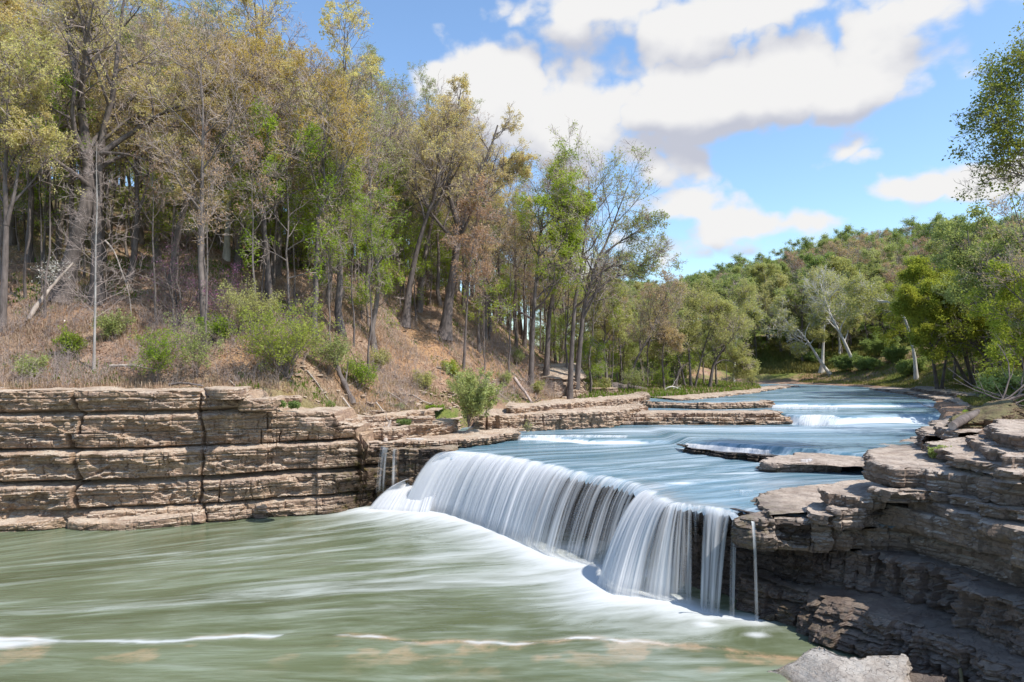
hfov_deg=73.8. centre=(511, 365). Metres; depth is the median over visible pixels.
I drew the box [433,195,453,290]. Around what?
understory tree
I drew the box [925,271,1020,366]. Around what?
leafy tree
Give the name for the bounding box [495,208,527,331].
bare tree
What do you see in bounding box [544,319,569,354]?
understory tree
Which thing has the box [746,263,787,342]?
leafy tree
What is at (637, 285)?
leafy tree
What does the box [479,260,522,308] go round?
understory tree
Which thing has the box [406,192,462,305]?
understory tree
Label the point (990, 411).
grassy bank
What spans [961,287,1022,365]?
leafy tree
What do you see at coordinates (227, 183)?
understory tree
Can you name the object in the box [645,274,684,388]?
bare tree
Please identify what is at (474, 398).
shrub
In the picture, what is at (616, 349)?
understory tree
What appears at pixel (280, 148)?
understory tree
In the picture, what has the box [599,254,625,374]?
bare tree
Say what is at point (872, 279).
leafy tree
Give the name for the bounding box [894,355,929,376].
shrub
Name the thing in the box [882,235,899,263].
leafy tree
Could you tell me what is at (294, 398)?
rock slab
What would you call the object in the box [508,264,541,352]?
understory tree
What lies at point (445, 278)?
understory tree
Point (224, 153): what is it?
understory tree
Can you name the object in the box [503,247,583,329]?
bare tree
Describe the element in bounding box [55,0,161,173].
bare tree
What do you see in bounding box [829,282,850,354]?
sycamore tree
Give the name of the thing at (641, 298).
bare tree
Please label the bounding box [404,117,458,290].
budding tree
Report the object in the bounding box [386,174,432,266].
bare tree
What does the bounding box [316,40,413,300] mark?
bare tree
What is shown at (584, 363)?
understory tree
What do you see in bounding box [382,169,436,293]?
understory tree
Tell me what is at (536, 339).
understory tree
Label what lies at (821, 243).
leafy tree
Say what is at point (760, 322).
bare tree
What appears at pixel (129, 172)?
understory tree
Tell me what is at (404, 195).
understory tree
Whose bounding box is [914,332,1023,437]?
log
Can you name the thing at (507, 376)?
shrub
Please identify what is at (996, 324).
leafy tree
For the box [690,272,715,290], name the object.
leafy tree
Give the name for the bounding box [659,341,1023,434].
riverbank
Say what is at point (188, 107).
understory tree
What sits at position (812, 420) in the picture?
cascade
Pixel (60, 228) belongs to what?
bare tree
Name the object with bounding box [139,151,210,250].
understory tree
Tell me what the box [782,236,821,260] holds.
leafy tree
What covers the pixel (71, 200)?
budding tree
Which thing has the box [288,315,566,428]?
stone rubble
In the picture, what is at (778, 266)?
leafy tree
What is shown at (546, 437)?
cascade
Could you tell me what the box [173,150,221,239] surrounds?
understory tree
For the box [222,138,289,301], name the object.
understory tree
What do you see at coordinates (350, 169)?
understory tree
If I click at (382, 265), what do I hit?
understory tree
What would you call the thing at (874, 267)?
leafy tree
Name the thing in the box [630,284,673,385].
bare tree
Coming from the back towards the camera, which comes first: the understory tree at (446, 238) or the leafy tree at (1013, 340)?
the understory tree at (446, 238)
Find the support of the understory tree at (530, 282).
on the hillside
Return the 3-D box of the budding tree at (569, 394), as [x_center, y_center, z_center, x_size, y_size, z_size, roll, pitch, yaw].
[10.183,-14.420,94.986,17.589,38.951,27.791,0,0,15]
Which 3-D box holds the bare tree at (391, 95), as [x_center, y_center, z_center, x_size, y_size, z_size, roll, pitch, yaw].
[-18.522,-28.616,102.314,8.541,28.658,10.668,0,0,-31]
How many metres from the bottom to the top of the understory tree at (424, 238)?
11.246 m
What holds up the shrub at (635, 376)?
on the hillside
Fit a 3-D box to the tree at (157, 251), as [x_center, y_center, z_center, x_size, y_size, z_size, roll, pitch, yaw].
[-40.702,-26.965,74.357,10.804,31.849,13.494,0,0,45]
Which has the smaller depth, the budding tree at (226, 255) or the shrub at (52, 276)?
the shrub at (52, 276)
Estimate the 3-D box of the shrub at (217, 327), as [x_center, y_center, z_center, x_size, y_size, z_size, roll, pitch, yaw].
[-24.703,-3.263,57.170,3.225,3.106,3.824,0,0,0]
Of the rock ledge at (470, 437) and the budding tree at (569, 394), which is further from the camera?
the budding tree at (569, 394)
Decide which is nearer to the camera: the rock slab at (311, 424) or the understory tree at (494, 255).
the rock slab at (311, 424)
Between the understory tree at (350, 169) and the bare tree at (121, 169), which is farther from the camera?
the bare tree at (121, 169)
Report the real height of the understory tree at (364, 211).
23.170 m
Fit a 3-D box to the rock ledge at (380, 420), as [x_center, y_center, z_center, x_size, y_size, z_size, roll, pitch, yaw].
[-11.860,4.569,61.385,7.963,1.062,18.827,0,0,29]
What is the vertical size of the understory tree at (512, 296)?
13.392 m
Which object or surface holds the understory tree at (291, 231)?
on the hillside
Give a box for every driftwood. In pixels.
[383,411,399,441]
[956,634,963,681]
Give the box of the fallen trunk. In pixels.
[673,362,688,385]
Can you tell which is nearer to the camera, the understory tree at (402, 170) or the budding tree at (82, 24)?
the budding tree at (82, 24)
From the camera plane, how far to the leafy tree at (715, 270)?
335.12 m
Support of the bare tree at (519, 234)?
on the hillside
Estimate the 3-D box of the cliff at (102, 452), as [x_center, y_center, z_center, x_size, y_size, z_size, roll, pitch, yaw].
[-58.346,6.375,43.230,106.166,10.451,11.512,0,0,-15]
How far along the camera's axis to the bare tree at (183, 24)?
93.36 m
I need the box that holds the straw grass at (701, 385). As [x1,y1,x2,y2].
[581,358,757,397]
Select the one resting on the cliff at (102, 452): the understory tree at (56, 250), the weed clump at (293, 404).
the weed clump at (293, 404)
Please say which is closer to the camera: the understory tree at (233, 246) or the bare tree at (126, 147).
the understory tree at (233, 246)
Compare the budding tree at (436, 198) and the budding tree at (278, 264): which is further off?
the budding tree at (436, 198)
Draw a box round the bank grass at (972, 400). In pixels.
[798,351,1023,405]
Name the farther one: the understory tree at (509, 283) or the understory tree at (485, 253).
the understory tree at (509, 283)
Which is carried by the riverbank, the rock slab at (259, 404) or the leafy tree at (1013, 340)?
the leafy tree at (1013, 340)
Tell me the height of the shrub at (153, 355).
4.736 m
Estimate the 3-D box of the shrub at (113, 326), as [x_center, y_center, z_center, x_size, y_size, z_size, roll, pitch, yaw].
[-33.233,-3.486,57.243,2.882,3.063,3.194,0,0,0]
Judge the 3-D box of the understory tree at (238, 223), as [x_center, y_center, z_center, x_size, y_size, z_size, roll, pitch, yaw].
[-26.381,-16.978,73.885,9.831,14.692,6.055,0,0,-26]
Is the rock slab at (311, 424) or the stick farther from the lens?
the stick
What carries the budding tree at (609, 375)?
on the hillside
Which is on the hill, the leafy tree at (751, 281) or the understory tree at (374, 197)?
the leafy tree at (751, 281)
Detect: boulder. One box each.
[767,646,912,681]
[909,671,947,681]
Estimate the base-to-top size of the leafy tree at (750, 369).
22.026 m
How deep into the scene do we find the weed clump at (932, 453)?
29.89 m
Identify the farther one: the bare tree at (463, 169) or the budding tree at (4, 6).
the bare tree at (463, 169)
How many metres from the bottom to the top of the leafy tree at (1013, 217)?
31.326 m
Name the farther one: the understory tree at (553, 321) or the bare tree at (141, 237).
the understory tree at (553, 321)
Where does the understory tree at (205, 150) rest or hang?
on the hillside
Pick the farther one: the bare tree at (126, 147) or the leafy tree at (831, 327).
the leafy tree at (831, 327)
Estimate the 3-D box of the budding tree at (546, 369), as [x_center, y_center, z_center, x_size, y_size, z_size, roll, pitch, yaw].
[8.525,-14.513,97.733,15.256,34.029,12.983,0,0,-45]
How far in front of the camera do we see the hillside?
70.20 m
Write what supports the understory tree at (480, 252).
on the hillside
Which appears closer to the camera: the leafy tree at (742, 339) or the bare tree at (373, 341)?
the bare tree at (373, 341)
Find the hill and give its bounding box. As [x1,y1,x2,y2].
[544,315,904,377]
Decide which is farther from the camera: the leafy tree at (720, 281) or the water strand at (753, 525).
the leafy tree at (720, 281)
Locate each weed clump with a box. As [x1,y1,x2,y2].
[279,400,286,407]
[286,400,300,408]
[324,400,335,406]
[396,418,411,425]
[425,404,445,409]
[927,444,951,457]
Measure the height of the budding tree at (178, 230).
25.383 m
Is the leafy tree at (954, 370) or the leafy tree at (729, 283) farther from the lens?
the leafy tree at (729, 283)
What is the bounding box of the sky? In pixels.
[2,0,1023,344]
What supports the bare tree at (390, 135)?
on the hillside
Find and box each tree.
[0,0,33,249]
[0,0,66,245]
[0,0,101,163]
[0,0,244,304]
[0,25,85,331]
[0,108,90,262]
[0,111,30,237]
[0,141,27,279]
[0,151,51,250]
[0,155,45,211]
[1,0,105,262]
[3,15,142,209]
[3,59,86,298]
[4,1,115,282]
[6,74,111,229]
[8,101,63,294]
[12,0,76,219]
[12,0,79,234]
[16,23,79,214]
[17,59,97,317]
[20,0,195,261]
[24,93,75,259]
[26,41,92,248]
[30,0,133,67]
[41,123,63,254]
[41,167,79,215]
[54,155,111,210]
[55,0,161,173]
[55,75,117,278]
[58,40,204,281]
[60,0,197,261]
[63,95,87,244]
[72,4,132,229]
[84,52,118,132]
[88,47,136,218]
[91,82,155,249]
[95,22,147,246]
[96,76,137,237]
[96,115,123,224]
[97,23,195,230]
[103,6,167,244]
[103,131,160,237]
[106,0,136,185]
[108,13,226,233]
[110,87,148,255]
[114,11,156,197]
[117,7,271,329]
[119,63,186,244]
[123,117,176,324]
[124,13,170,208]
[127,229,215,325]
[130,148,190,225]
[133,0,216,245]
[139,12,185,201]
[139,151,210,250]
[146,0,230,246]
[146,159,222,252]
[149,29,193,215]
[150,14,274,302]
[153,97,193,250]
[156,17,287,289]
[158,2,220,130]
[158,123,239,321]
[160,5,210,126]
[163,11,187,29]
[166,105,224,212]
[170,0,287,229]
[172,67,215,254]
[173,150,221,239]
[177,39,338,297]
[178,142,231,354]
[181,185,225,240]
[183,0,300,259]
[188,30,218,240]
[193,36,354,312]
[193,118,239,247]
[197,92,237,249]
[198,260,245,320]
[204,23,263,261]
[204,103,236,244]
[214,36,306,270]
[214,135,282,321]
[214,136,238,240]
[216,184,269,254]
[218,163,282,270]
[221,95,356,326]
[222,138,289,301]
[224,99,318,284]
[224,155,309,253]
[227,8,323,266]
[228,158,289,259]
[237,106,322,250]
[238,22,328,278]
[247,35,312,262]
[251,174,316,268]
[258,194,309,260]
[259,0,397,336]
[263,41,402,335]
[266,114,304,238]
[270,165,316,267]
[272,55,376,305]
[272,127,313,305]
[278,199,298,263]
[281,57,409,351]
[283,157,332,265]
[286,179,348,269]
[288,75,362,242]
[288,193,352,262]
[290,168,334,266]
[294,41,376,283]
[296,102,336,199]
[300,71,379,270]
[301,153,372,296]
[303,65,381,258]
[312,154,375,276]
[313,184,347,342]
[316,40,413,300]
[324,185,410,375]
[326,153,390,347]
[333,55,381,258]
[333,108,385,281]
[334,167,390,326]
[343,183,378,322]
[343,210,404,329]
[344,156,400,259]
[345,117,393,298]
[349,56,416,274]
[349,162,404,242]
[350,125,383,273]
[359,178,394,248]
[360,135,391,268]
[363,89,430,280]
[375,81,421,272]
[377,82,420,259]
[380,87,481,327]
[381,210,431,304]
[382,103,432,267]
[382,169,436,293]
[383,72,537,340]
[383,79,421,268]
[385,136,421,235]
[386,121,421,262]
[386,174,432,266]
[387,62,459,306]
[388,176,436,322]
[390,191,411,304]
[402,188,442,301]
[403,230,446,277]
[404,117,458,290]
[406,102,487,312]
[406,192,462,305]
[407,229,446,278]
[412,110,468,288]
[422,164,473,291]
[425,204,465,273]
[432,256,460,297]
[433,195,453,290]
[437,172,503,370]
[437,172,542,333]
[438,127,487,205]
[439,166,527,339]
[439,214,475,291]
[441,93,497,310]
[441,99,497,295]
[441,239,480,279]
[442,157,478,296]
[448,131,500,300]
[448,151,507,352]
[452,142,489,200]
[456,138,606,388]
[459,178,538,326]
[459,227,473,321]
[468,246,501,370]
[470,195,525,320]
[470,244,494,345]
[471,142,497,300]
[472,183,503,339]
[473,271,507,318]
[475,225,506,312]
[477,195,521,322]
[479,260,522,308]
[481,221,505,317]
[489,217,530,371]
[490,184,548,348]
[490,262,522,327]
[491,265,529,334]
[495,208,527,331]
[495,241,532,334]
[495,255,522,339]
[500,180,530,337]
[503,196,555,348]
[503,210,546,333]
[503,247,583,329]
[506,231,535,334]
[508,172,546,334]
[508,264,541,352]
[515,148,623,379]
[517,253,577,352]
[519,245,579,357]
[522,255,541,298]
[525,224,584,362]
[526,302,553,348]
[527,116,647,398]
[527,258,562,313]
[527,330,544,349]
[532,231,557,353]
[535,136,685,389]
[538,291,583,362]
[539,223,588,362]
[540,256,603,367]
[542,312,574,362]
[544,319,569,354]
[555,268,634,383]
[565,285,582,357]
[567,320,598,371]
[568,340,591,370]
[579,249,621,390]
[581,335,609,392]
[586,337,622,383]
[590,257,627,381]
[595,300,646,382]
[597,332,634,381]
[598,298,655,381]
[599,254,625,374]
[601,282,625,386]
[602,267,691,383]
[608,318,629,381]
[611,343,633,377]
[615,307,636,379]
[618,278,641,380]
[622,285,640,318]
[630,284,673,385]
[630,290,647,305]
[630,321,654,377]
[633,281,646,302]
[634,288,646,318]
[636,311,668,379]
[638,273,735,386]
[639,283,676,317]
[639,331,685,384]
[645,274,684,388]
[645,341,670,373]
[661,304,705,379]
[667,313,702,380]
[669,330,700,382]
[677,271,716,311]
[678,322,701,370]
[678,326,717,381]
[679,353,698,381]
[684,278,718,320]
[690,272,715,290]
[691,310,743,384]
[704,268,728,274]
[704,273,758,305]
[707,276,761,387]
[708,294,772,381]
[709,322,756,343]
[710,262,748,279]
[711,275,736,298]
[719,277,763,350]
[720,273,740,279]
[724,259,747,269]
[727,265,749,277]
[729,251,772,269]
[743,269,782,335]
[743,317,769,357]
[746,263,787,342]
[752,273,812,350]
[752,305,767,346]
[758,261,783,327]
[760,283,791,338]
[761,278,833,360]
[761,294,831,375]
[764,256,775,263]
[764,261,802,288]
[769,245,809,281]
[771,312,804,353]
[778,251,805,273]
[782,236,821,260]
[782,298,813,339]
[788,253,874,353]
[791,251,841,329]
[797,263,875,369]
[801,266,848,372]
[803,299,851,349]
[814,237,855,260]
[818,224,862,258]
[818,238,863,272]
[825,327,842,349]
[827,270,918,379]
[829,270,881,340]
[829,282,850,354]
[833,309,873,344]
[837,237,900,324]
[839,258,871,332]
[839,287,882,337]
[848,229,890,258]
[853,227,892,239]
[856,230,915,281]
[859,241,900,327]
[866,293,897,322]
[868,227,908,239]
[870,282,922,357]
[871,302,885,333]
[878,261,923,292]
[878,277,888,327]
[881,286,906,338]
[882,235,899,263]
[888,277,992,366]
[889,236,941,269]
[891,255,971,388]
[894,245,1012,386]
[896,215,945,245]
[897,254,930,287]
[899,234,927,253]
[908,211,971,254]
[917,237,958,287]
[925,201,1023,325]
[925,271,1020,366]
[935,340,983,378]
[941,3,1023,213]
[942,213,988,244]
[942,337,989,380]
[943,343,978,376]
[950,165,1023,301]
[956,224,1018,256]
[957,249,1023,376]
[958,332,1020,366]
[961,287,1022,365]
[965,232,995,251]
[968,267,1023,368]
[973,215,1010,223]
[974,218,1018,237]
[977,264,1023,338]
[990,284,1023,359]
[999,210,1023,225]
[1008,304,1023,332]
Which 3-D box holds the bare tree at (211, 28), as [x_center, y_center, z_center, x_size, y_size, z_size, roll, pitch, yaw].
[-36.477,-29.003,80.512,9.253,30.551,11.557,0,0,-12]
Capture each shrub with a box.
[11,352,50,380]
[30,255,69,284]
[51,321,87,358]
[90,307,136,340]
[123,326,199,383]
[163,306,228,377]
[196,312,237,343]
[214,273,285,330]
[225,286,343,381]
[306,326,352,374]
[341,351,378,389]
[369,345,392,368]
[411,369,437,390]
[441,358,462,374]
[444,359,506,427]
[497,370,511,384]
[511,346,524,365]
[521,419,534,431]
[531,379,544,393]
[593,377,612,390]
[619,359,653,389]
[649,363,674,386]
[743,366,764,385]
[799,348,826,363]
[828,350,861,370]
[852,355,884,370]
[859,332,901,355]
[881,345,909,362]
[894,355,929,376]
[973,365,1022,393]
[976,371,1023,409]
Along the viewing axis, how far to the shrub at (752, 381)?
149.76 m
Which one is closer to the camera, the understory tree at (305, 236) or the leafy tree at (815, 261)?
the understory tree at (305, 236)
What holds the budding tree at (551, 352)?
on the hillside
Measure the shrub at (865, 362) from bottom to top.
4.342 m
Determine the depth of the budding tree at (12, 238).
73.21 m
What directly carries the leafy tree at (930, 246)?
on the riverbank
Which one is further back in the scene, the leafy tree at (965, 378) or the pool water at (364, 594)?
the leafy tree at (965, 378)
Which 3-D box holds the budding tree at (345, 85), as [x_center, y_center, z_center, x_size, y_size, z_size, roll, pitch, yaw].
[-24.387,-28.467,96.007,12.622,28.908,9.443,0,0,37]
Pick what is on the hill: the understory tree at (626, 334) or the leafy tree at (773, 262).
the leafy tree at (773, 262)
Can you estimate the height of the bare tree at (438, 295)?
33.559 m
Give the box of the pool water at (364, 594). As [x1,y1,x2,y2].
[0,505,860,681]
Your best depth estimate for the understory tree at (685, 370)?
151.90 m
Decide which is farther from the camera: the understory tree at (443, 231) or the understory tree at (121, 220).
the understory tree at (443, 231)
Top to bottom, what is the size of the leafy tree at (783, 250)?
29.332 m
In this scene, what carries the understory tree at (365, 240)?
on the hillside
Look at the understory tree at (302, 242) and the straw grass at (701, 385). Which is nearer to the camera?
the understory tree at (302, 242)
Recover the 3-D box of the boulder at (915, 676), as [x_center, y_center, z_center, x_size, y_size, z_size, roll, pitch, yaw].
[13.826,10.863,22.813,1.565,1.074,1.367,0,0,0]
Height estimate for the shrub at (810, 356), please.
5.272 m
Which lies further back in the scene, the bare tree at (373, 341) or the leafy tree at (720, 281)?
the leafy tree at (720, 281)
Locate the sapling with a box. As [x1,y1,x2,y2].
[32,140,156,369]
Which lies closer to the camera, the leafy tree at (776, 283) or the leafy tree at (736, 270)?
the leafy tree at (776, 283)
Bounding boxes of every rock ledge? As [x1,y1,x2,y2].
[344,407,442,427]
[368,416,462,440]
[368,427,520,449]
[374,445,460,497]
[472,401,647,430]
[505,391,650,413]
[535,363,587,397]
[621,420,792,424]
[622,416,790,421]
[629,409,783,417]
[640,400,774,409]
[651,384,799,400]
[676,443,778,461]
[869,387,969,406]
[910,386,980,397]
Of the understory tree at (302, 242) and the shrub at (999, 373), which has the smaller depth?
the understory tree at (302, 242)
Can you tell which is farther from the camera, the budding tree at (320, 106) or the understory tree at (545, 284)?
the understory tree at (545, 284)
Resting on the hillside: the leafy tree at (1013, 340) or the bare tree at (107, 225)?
the bare tree at (107, 225)
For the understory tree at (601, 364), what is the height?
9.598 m
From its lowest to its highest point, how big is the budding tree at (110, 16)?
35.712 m
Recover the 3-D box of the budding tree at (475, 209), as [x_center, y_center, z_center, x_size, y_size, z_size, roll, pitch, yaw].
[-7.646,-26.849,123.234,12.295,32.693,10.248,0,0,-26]
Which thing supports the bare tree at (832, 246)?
on the hill
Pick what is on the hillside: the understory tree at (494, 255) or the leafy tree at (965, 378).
the understory tree at (494, 255)
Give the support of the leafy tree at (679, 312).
on the hillside
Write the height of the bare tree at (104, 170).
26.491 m
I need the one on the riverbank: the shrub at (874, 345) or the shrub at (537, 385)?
the shrub at (874, 345)
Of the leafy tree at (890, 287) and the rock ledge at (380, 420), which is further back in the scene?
the leafy tree at (890, 287)
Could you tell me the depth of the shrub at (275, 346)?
53.70 m
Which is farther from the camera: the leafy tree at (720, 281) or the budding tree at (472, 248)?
the leafy tree at (720, 281)
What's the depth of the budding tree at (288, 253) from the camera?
86.44 m
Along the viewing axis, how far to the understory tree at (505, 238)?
91.05 m
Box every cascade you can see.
[518,435,626,440]
[686,443,768,454]
[772,405,836,408]
[799,415,839,426]
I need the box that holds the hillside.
[0,179,761,427]
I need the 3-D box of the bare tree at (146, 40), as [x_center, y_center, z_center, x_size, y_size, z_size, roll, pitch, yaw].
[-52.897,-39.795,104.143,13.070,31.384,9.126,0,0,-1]
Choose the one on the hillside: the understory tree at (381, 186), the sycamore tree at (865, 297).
the understory tree at (381, 186)
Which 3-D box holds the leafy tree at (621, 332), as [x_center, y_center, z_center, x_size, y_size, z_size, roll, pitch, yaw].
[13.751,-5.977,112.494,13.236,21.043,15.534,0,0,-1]
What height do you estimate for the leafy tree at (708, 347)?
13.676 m
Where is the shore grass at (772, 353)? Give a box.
[658,325,909,374]
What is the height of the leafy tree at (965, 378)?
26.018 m
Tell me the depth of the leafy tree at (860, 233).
311.09 m
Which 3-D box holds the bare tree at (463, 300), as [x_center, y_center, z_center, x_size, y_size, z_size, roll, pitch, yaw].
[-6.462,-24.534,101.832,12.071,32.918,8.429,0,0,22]
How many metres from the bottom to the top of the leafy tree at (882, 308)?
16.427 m
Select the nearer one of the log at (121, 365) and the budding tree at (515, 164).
the log at (121, 365)
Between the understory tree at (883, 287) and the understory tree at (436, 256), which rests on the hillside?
the understory tree at (436, 256)
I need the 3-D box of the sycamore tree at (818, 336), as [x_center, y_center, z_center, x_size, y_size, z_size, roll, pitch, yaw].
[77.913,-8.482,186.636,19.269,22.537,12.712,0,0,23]
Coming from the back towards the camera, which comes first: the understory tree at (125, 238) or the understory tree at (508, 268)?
the understory tree at (508, 268)
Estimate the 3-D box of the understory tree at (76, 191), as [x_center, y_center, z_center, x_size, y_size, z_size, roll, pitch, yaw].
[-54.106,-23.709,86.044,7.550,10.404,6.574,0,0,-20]
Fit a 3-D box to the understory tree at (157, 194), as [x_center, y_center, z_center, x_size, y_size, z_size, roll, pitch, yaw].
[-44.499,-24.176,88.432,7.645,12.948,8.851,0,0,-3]
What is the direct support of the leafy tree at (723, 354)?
on the hillside
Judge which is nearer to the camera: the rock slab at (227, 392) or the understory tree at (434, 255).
the rock slab at (227, 392)
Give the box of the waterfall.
[370,451,690,598]
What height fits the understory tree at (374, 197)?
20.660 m
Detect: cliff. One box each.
[0,386,384,527]
[399,447,814,596]
[731,413,1023,681]
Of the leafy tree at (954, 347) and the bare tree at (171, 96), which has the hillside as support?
the bare tree at (171, 96)
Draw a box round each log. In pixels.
[26,262,80,319]
[104,240,145,311]
[109,364,153,370]
[168,378,202,387]
[333,342,355,404]
[513,377,544,402]
[610,380,645,390]
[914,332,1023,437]
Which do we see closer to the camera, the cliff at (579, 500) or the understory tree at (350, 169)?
the cliff at (579, 500)
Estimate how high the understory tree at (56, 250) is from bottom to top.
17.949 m
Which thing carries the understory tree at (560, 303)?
on the hillside
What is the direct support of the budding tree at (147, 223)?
on the hillside
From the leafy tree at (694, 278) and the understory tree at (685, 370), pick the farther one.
the leafy tree at (694, 278)
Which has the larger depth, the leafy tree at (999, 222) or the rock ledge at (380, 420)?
the leafy tree at (999, 222)
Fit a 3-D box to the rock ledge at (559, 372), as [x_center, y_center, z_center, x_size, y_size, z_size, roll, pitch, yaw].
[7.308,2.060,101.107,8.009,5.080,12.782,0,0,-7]
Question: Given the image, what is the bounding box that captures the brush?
[0,182,569,411]
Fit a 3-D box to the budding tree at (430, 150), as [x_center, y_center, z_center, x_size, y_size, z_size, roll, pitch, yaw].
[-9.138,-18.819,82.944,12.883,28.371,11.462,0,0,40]
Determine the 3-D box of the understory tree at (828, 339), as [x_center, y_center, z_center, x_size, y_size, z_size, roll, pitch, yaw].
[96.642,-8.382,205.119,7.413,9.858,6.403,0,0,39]
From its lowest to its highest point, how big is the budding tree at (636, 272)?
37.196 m
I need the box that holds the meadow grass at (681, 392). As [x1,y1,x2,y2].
[578,355,760,397]
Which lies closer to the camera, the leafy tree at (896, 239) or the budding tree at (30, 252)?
the budding tree at (30, 252)
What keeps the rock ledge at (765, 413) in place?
on the rock ledge at (698, 419)
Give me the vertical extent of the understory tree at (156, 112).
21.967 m
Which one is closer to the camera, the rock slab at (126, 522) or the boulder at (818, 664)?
the boulder at (818, 664)
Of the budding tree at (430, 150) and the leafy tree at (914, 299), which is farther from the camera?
the leafy tree at (914, 299)
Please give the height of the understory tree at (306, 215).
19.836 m
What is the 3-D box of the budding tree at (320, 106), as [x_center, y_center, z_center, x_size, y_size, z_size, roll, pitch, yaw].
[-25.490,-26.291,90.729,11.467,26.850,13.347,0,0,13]
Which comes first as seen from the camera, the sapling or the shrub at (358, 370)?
the sapling
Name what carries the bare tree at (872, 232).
on the hill
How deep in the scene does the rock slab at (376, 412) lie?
60.01 m
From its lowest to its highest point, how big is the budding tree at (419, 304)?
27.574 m
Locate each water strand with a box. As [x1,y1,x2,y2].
[701,506,729,604]
[751,521,756,602]
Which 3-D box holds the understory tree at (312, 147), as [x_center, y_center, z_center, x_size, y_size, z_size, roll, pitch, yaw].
[-20.977,-14.104,64.575,12.478,21.697,7.685,0,0,-9]
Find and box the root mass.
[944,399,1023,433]
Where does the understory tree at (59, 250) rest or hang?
on the hillside
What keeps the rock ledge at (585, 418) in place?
in the river water at (659, 461)
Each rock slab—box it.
[0,513,65,531]
[67,508,206,530]
[204,386,251,399]
[237,398,281,410]
[276,395,302,403]
[299,417,326,430]
[367,410,386,414]
[406,415,433,423]
[592,387,617,393]
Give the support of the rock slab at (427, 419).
on the rock ledge at (380, 420)
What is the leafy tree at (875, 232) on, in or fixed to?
on the hill
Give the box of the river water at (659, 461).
[451,384,940,528]
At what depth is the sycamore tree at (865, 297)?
149.89 m
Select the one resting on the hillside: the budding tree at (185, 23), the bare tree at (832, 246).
the budding tree at (185, 23)
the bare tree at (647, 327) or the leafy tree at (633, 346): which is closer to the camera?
the bare tree at (647, 327)
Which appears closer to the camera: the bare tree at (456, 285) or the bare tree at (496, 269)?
the bare tree at (456, 285)
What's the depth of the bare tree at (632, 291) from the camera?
142.50 m
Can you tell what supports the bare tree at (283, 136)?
on the hillside
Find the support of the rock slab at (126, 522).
in the pool water at (364, 594)
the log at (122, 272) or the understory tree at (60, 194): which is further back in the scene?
the understory tree at (60, 194)
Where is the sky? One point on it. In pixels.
(769, 123)
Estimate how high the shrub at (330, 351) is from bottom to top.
4.676 m
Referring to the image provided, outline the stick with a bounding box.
[307,370,327,398]
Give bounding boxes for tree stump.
[270,253,280,281]
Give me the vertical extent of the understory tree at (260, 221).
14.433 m
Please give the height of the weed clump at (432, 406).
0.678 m
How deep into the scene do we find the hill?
236.55 m
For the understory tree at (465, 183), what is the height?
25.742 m
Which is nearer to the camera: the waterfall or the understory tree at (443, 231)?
the waterfall
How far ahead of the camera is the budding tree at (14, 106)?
55.75 m
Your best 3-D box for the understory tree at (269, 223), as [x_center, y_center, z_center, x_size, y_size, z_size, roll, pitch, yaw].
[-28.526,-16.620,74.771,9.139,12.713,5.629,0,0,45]
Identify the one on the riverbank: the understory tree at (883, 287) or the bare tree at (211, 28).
the understory tree at (883, 287)
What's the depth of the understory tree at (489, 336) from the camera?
96.85 m
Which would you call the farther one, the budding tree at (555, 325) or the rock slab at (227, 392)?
the budding tree at (555, 325)
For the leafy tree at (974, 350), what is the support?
on the riverbank
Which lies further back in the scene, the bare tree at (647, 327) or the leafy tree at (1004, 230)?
the bare tree at (647, 327)
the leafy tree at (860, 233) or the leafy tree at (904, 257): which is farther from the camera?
the leafy tree at (860, 233)
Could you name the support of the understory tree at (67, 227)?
on the hillside
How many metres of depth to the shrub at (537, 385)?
89.67 m
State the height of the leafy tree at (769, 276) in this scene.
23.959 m
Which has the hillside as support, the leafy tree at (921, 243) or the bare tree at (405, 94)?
the bare tree at (405, 94)
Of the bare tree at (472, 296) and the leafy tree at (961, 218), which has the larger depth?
the leafy tree at (961, 218)
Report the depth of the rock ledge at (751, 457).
47.47 m
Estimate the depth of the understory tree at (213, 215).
84.96 m
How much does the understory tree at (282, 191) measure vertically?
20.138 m
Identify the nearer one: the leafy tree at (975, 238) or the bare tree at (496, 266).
the bare tree at (496, 266)
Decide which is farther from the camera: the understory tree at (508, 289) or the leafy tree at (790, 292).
the leafy tree at (790, 292)
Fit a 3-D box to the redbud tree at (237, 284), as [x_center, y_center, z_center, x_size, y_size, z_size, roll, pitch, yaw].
[-25.588,-6.653,60.712,3.721,5.923,4.546,0,0,37]

